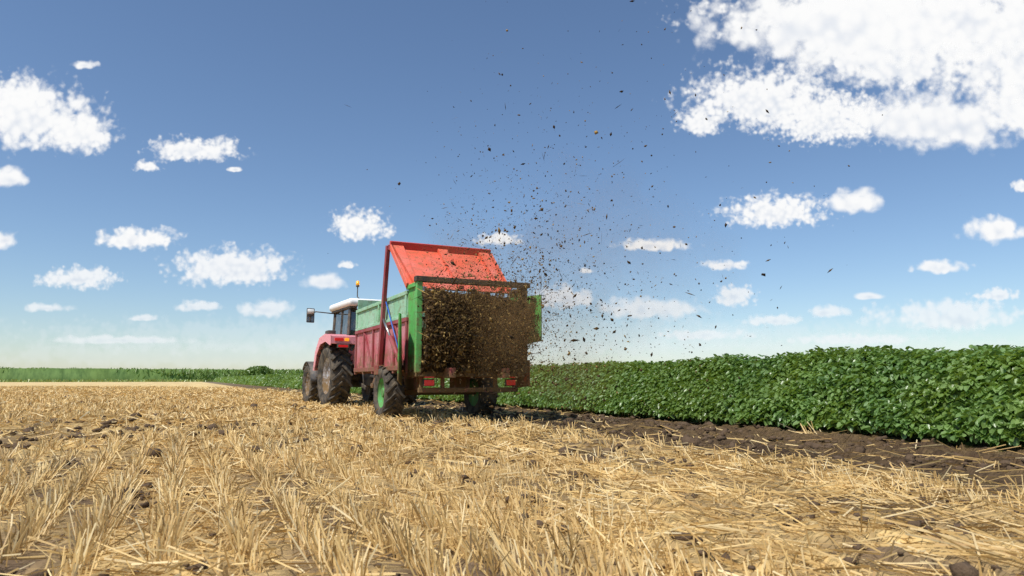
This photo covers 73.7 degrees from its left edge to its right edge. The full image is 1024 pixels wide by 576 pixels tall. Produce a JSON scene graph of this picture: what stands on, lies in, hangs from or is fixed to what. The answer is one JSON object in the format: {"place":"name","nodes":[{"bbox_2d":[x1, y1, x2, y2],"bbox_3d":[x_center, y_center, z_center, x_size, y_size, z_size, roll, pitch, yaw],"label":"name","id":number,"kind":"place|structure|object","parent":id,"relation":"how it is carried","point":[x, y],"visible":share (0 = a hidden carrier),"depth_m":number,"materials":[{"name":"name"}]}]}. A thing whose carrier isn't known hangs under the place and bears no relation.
{"place":"outdoors","nodes":[
{"label":"outdoors","id":0,"kind":"place"},
{"bbox_2d":[0,233,13,248],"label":"cloud","id":1,"kind":"structure","parent":0,"point":[6,241],"depth_m":6360.00,"materials":[{"name":"white"}]},
{"bbox_2d":[0,166,27,185],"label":"cloud","id":2,"kind":"structure","parent":0,"point":[10,175],"depth_m":5170.00,"materials":[{"name":"white"}]},
{"bbox_2d":[0,76,38,95],"bbox_3d":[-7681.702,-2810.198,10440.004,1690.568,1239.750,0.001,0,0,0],"label":"cloud","id":3,"kind":"structure","parent":0,"point":[28,84],"depth_m":10440.00,"materials":[{"name":"white"}]},
{"bbox_2d":[28,303,60,311],"bbox_3d":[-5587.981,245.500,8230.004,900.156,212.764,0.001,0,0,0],"label":"cloud","id":4,"kind":"structure","parent":0,"point":[33,307],"depth_m":8230.00,"materials":[{"name":"white"}]},
{"bbox_2d":[0,76,102,149],"bbox_3d":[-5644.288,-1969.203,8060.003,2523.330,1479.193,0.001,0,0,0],"label":"cloud","id":5,"kind":"structure","parent":0,"point":[30,113],"depth_m":8060.00,"materials":[{"name":"white"}]},
{"bbox_2d":[36,265,116,289],"bbox_3d":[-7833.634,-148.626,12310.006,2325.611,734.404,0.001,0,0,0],"label":"cloud","id":6,"kind":"structure","parent":0,"point":[75,277],"depth_m":12310.00,"materials":[{"name":"white"}]},
{"bbox_2d":[49,111,116,154],"bbox_3d":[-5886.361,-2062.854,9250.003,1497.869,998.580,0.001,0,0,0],"label":"cloud","id":7,"kind":"structure","parent":0,"point":[87,141],"depth_m":9250.00,"materials":[{"name":"white"}]},
{"bbox_2d":[75,61,98,68],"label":"cloud","id":8,"kind":"structure","parent":0,"point":[79,65],"depth_m":7550.00,"materials":[{"name":"white"}]},
{"bbox_2d":[70,335,165,342],"bbox_3d":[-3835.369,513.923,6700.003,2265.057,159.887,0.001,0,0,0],"label":"cloud","id":9,"kind":"structure","parent":0,"point":[104,339],"depth_m":6700.00,"materials":[{"name":"white"}]},
{"bbox_2d":[97,226,181,250],"bbox_3d":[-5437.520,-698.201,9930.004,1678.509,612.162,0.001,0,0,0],"label":"cloud","id":10,"kind":"structure","parent":0,"point":[128,237],"depth_m":9930.00,"materials":[{"name":"white"}]},
{"bbox_2d":[132,315,155,320],"bbox_3d":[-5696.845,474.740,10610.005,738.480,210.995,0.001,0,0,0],"label":"cloud","id":11,"kind":"structure","parent":0,"point":[145,317],"depth_m":10610.00,"materials":[{"name":"white"}]},
{"bbox_2d":[137,161,158,170],"bbox_3d":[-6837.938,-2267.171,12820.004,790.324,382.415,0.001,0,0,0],"label":"cloud","id":12,"kind":"structure","parent":0,"point":[148,166],"depth_m":12820.00,"materials":[{"name":"white"}]},
{"bbox_2d":[149,136,237,160],"bbox_3d":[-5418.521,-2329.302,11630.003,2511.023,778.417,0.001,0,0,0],"label":"cloud","id":13,"kind":"structure","parent":0,"point":[188,149],"depth_m":11630.00,"materials":[{"name":"white"}]},
{"bbox_2d":[178,301,217,310],"bbox_3d":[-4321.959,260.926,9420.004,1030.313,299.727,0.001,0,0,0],"label":"cloud","id":14,"kind":"structure","parent":0,"point":[199,305],"depth_m":9420.00,"materials":[{"name":"white"}]},
{"bbox_2d":[177,242,284,284],"bbox_3d":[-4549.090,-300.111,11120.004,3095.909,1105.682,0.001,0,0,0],"label":"cloud","id":15,"kind":"structure","parent":0,"point":[223,269],"depth_m":11120.00,"materials":[{"name":"white"}]},
{"bbox_2d":[227,167,240,171],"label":"cloud","id":16,"kind":"structure","parent":0,"point":[235,169],"depth_m":8740.00,"materials":[{"name":"white"}]},
{"bbox_2d":[241,301,286,316],"bbox_3d":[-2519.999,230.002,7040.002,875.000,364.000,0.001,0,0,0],"label":"cloud","id":17,"kind":"structure","parent":0,"point":[269,309],"depth_m":7040.00,"materials":[{"name":"white"}]},
{"bbox_2d":[309,274,341,287],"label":"cloud","id":18,"kind":"structure","parent":0,"point":[325,281],"depth_m":5850.00,"materials":[{"name":"white"}]},
{"bbox_2d":[338,262,353,267],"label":"cloud","id":19,"kind":"structure","parent":0,"point":[347,264],"depth_m":11800.00,"materials":[{"name":"white"}]},
{"bbox_2d":[333,206,392,241],"bbox_3d":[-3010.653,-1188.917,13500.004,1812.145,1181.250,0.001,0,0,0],"label":"cloud","id":20,"kind":"structure","parent":0,"point":[357,227],"depth_m":13500.00,"materials":[{"name":"white"}]},
{"bbox_2d":[478,232,521,244],"bbox_3d":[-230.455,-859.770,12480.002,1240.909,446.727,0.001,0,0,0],"label":"cloud","id":21,"kind":"structure","parent":0,"point":[502,239],"depth_m":12480.00,"materials":[{"name":"white"}]},
{"bbox_2d":[0,382,1023,575],"bbox_3d":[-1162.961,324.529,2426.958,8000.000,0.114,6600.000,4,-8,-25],"label":"field ground","id":22,"kind":"structure","parent":0,"point":[287,552],"depth_m":3.88,"materials":[{"name":"soil"}]},
{"bbox_2d":[0,379,213,381],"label":"verge grass","id":23,"kind":"structure","parent":22,"relation":"on","point":[111,380],"depth_m":171.97,"materials":[{"name":"plant"}]},
{"bbox_2d":[0,368,300,381],"bbox_3d":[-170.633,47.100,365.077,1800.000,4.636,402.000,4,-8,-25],"label":"maize field","id":24,"kind":"structure","parent":22,"relation":"on","point":[61,374],"depth_m":175.61,"materials":[{"name":"green plant"}]},
{"bbox_2d":[0,367,303,379],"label":"distant tree line","id":25,"kind":"object","parent":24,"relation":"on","point":[237,372],"visible":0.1,"depth_m":186.82,"materials":[{"name":"green plant"}]},
{"bbox_2d":[243,366,274,375],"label":"field bush","id":26,"kind":"object","parent":22,"relation":"on","point":[258,370],"visible":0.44,"depth_m":186.58,"materials":[{"name":"green plant"}]},
{"bbox_2d":[301,281,418,405],"bbox_3d":[-4.365,1.678,19.339,2.881,3.342,4.584,4,-8,-25],"label":"tractor","id":27,"kind":"object","parent":22,"relation":"on","point":[330,375],"visible":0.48,"depth_m":17.84,"materials":[{"name":"metal"}]},
{"bbox_2d":[354,241,541,417],"bbox_3d":[-2.082,1.009,14.485,2.559,3.326,7.252,4,-8,-25],"label":"manure spreader","id":28,"kind":"object","parent":22,"relation":"on","point":[386,336],"visible":0.66,"depth_m":12.49,"materials":[{"name":"red paint"}]},
{"bbox_2d":[412,281,536,382],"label":"manure lumps","id":29,"kind":"object","parent":28,"relation":"in","point":[426,361],"visible":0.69,"depth_m":11.27,"materials":[{"name":"brown soil"}]},
{"bbox_2d":[421,299,528,369],"bbox_3d":[-1.517,0.902,13.329,1.860,1.578,4.629,4,-8,-25],"label":"manure load","id":30,"kind":"object","parent":28,"relation":"on","point":[451,334],"visible":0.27,"depth_m":11.03},
{"bbox_2d":[0,385,1023,575],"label":"stubble straw","id":31,"kind":"object","parent":22,"relation":"on","point":[172,522],"visible":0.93,"depth_m":3.97,"materials":[{"name":"beige plant"}]},
{"bbox_2d":[0,394,1023,575],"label":"soil clods","id":32,"kind":"object","parent":22,"relation":"on","point":[965,568],"visible":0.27,"depth_m":6.45,"materials":[{"name":"brown soil"}]},
{"bbox_2d":[281,369,1023,448],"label":"bare soil strip","id":33,"kind":"object","parent":22,"relation":"on","point":[967,441],"depth_m":9.56,"materials":[{"name":"brown soil"}]},
{"bbox_2d":[213,344,1023,446],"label":"soybean leaves","id":34,"kind":"object","parent":33,"relation":"on","point":[975,395],"visible":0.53,"depth_m":9.12,"materials":[{"name":"green plant"}]},
{"bbox_2d":[0,0,1023,369],"label":"sky","id":35,"kind":"structure","parent":0,"point":[277,78],"materials":[{"name":"blue"}]},
{"bbox_2d":[537,284,591,307],"bbox_3d":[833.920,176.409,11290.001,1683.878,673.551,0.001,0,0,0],"label":"cloud","id":36,"kind":"structure","parent":0,"point":[569,299],"depth_m":11290.00,"materials":[{"name":"white"}]},
{"bbox_2d":[581,268,591,272],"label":"cloud","id":37,"kind":"structure","parent":0,"point":[585,269],"depth_m":12650.00,"materials":[{"name":"white"}]},
{"bbox_2d":[346,0,882,431],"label":"flying manure","id":38,"kind":"object","parent":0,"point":[514,300],"visible":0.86,"depth_m":10.68,"materials":[{"name":"brown soil"}]},
{"bbox_2d":[602,298,694,317],"bbox_3d":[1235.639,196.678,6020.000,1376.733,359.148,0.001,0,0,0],"label":"cloud","id":39,"kind":"structure","parent":0,"point":[638,307],"depth_m":6020.00,"materials":[{"name":"white"}]},
{"bbox_2d":[624,238,686,250],"bbox_3d":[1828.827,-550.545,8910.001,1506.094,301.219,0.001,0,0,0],"label":"cloud","id":40,"kind":"structure","parent":0,"point":[667,245],"depth_m":8910.00,"materials":[{"name":"white"}]},
{"bbox_2d":[676,109,717,134],"bbox_3d":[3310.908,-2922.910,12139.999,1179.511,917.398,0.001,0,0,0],"label":"cloud","id":41,"kind":"structure","parent":0,"point":[695,122],"depth_m":12140.00,"materials":[{"name":"white"}]},
{"bbox_2d":[659,331,741,339],"bbox_3d":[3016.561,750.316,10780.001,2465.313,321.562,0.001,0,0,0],"label":"cloud","id":42,"kind":"structure","parent":0,"point":[698,335],"depth_m":10780.00,"materials":[{"name":"white"}]},
{"bbox_2d":[704,260,746,269],"bbox_3d":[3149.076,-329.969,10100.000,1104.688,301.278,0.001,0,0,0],"label":"cloud","id":43,"kind":"structure","parent":0,"point":[729,264],"depth_m":10100.00,"materials":[{"name":"white"}]},
{"bbox_2d":[717,284,754,305],"bbox_3d":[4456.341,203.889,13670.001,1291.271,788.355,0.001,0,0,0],"label":"cloud","id":44,"kind":"structure","parent":0,"point":[733,296],"depth_m":13670.00,"materials":[{"name":"white"}]},
{"bbox_2d":[676,0,850,37],"bbox_3d":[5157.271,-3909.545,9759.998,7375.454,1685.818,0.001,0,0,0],"label":"cloud","id":45,"kind":"structure","parent":0,"point":[722,7],"depth_m":9760.00,"materials":[{"name":"white"}]},
{"bbox_2d":[683,54,845,128],"bbox_3d":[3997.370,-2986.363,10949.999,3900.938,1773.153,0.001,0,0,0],"label":"cloud","id":46,"kind":"structure","parent":0,"point":[754,100],"depth_m":10950.00,"materials":[{"name":"white"}]},
{"bbox_2d":[716,193,827,227],"bbox_3d":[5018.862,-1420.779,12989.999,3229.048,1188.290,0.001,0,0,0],"label":"cloud","id":47,"kind":"structure","parent":0,"point":[782,212],"depth_m":12990.00,"materials":[{"name":"white"}]},
{"bbox_2d":[750,315,797,324],"bbox_3d":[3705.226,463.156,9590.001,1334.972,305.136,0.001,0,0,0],"label":"cloud","id":48,"kind":"structure","parent":0,"point":[782,319],"depth_m":9590.00,"materials":[{"name":"white"}]},
{"bbox_2d":[754,89,883,144],"bbox_3d":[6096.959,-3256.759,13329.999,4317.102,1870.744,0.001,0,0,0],"label":"cloud","id":49,"kind":"structure","parent":0,"point":[838,121],"depth_m":13330.00,"materials":[{"name":"white"}]},
{"bbox_2d":[813,306,848,316],"bbox_3d":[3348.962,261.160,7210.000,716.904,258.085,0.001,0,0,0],"label":"cloud","id":50,"kind":"structure","parent":0,"point":[830,311],"depth_m":7210.00,"materials":[{"name":"white"}]},
{"bbox_2d":[689,0,981,66],"bbox_3d":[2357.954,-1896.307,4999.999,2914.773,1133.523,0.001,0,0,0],"label":"cloud","id":51,"kind":"structure","parent":0,"point":[827,29],"depth_m":5000.00,"materials":[{"name":"white"}]},
{"bbox_2d":[789,334,904,343],"bbox_3d":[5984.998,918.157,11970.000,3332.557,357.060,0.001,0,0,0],"label":"cloud","id":52,"kind":"structure","parent":0,"point":[832,339],"depth_m":11970.00,"materials":[{"name":"white"}]},
{"bbox_2d":[830,187,882,213],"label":"cloud","id":53,"kind":"structure","parent":0,"point":[864,198],"depth_m":5340.00,"materials":[{"name":"white"}]},
{"bbox_2d":[856,293,880,299],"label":"cloud","id":54,"kind":"structure","parent":0,"point":[862,296],"depth_m":5510.00,"materials":[{"name":"white"}]},
{"bbox_2d":[774,39,971,93],"bbox_3d":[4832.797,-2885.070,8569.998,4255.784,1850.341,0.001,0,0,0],"label":"cloud","id":55,"kind":"structure","parent":0,"point":[914,69],"depth_m":8570.00,"materials":[{"name":"white"}]},
{"bbox_2d":[828,84,1023,149],"bbox_3d":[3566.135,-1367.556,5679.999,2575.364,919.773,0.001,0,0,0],"label":"cloud","id":56,"kind":"structure","parent":0,"point":[941,119],"depth_m":5680.00,"materials":[{"name":"white"}]},
{"bbox_2d":[911,259,958,273],"bbox_3d":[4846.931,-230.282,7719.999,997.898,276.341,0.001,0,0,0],"label":"cloud","id":57,"kind":"structure","parent":0,"point":[942,267],"depth_m":7720.00,"materials":[{"name":"white"}]},
{"bbox_2d":[866,0,1023,61],"bbox_3d":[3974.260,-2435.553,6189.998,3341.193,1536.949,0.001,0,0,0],"label":"cloud","id":58,"kind":"structure","parent":0,"point":[974,17],"depth_m":6190.00,"materials":[{"name":"white"}]},
{"bbox_2d":[869,299,1021,329],"bbox_3d":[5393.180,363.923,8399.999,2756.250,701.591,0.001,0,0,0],"label":"cloud","id":59,"kind":"structure","parent":0,"point":[957,315],"depth_m":8400.00,"materials":[{"name":"white"}]},
{"bbox_2d":[931,11,1023,100],"bbox_3d":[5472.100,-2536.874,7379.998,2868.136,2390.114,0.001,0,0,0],"label":"cloud","id":60,"kind":"structure","parent":0,"point":[985,69],"depth_m":7380.00,"materials":[{"name":"white"}]},
{"bbox_2d":[964,215,1023,241],"bbox_3d":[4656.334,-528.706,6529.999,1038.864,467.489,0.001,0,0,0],"label":"cloud","id":61,"kind":"structure","parent":0,"point":[998,228],"depth_m":6530.00,"materials":[{"name":"white"}]},
{"bbox_2d":[974,287,1017,300],"bbox_3d":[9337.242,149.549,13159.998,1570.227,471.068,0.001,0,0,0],"label":"cloud","id":62,"kind":"structure","parent":0,"point":[996,294],"depth_m":13160.00,"materials":[{"name":"white"}]},
{"bbox_2d":[982,63,1023,129],"bbox_3d":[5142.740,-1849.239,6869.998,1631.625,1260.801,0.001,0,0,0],"label":"cloud","id":63,"kind":"structure","parent":0,"point":[1010,94],"depth_m":6870.00,"materials":[{"name":"white"}]},
{"bbox_2d":[1011,180,1023,191],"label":"cloud","id":64,"kind":"structure","parent":0,"point":[1018,185],"depth_m":11460.00,"materials":[{"name":"white"}]}
]}

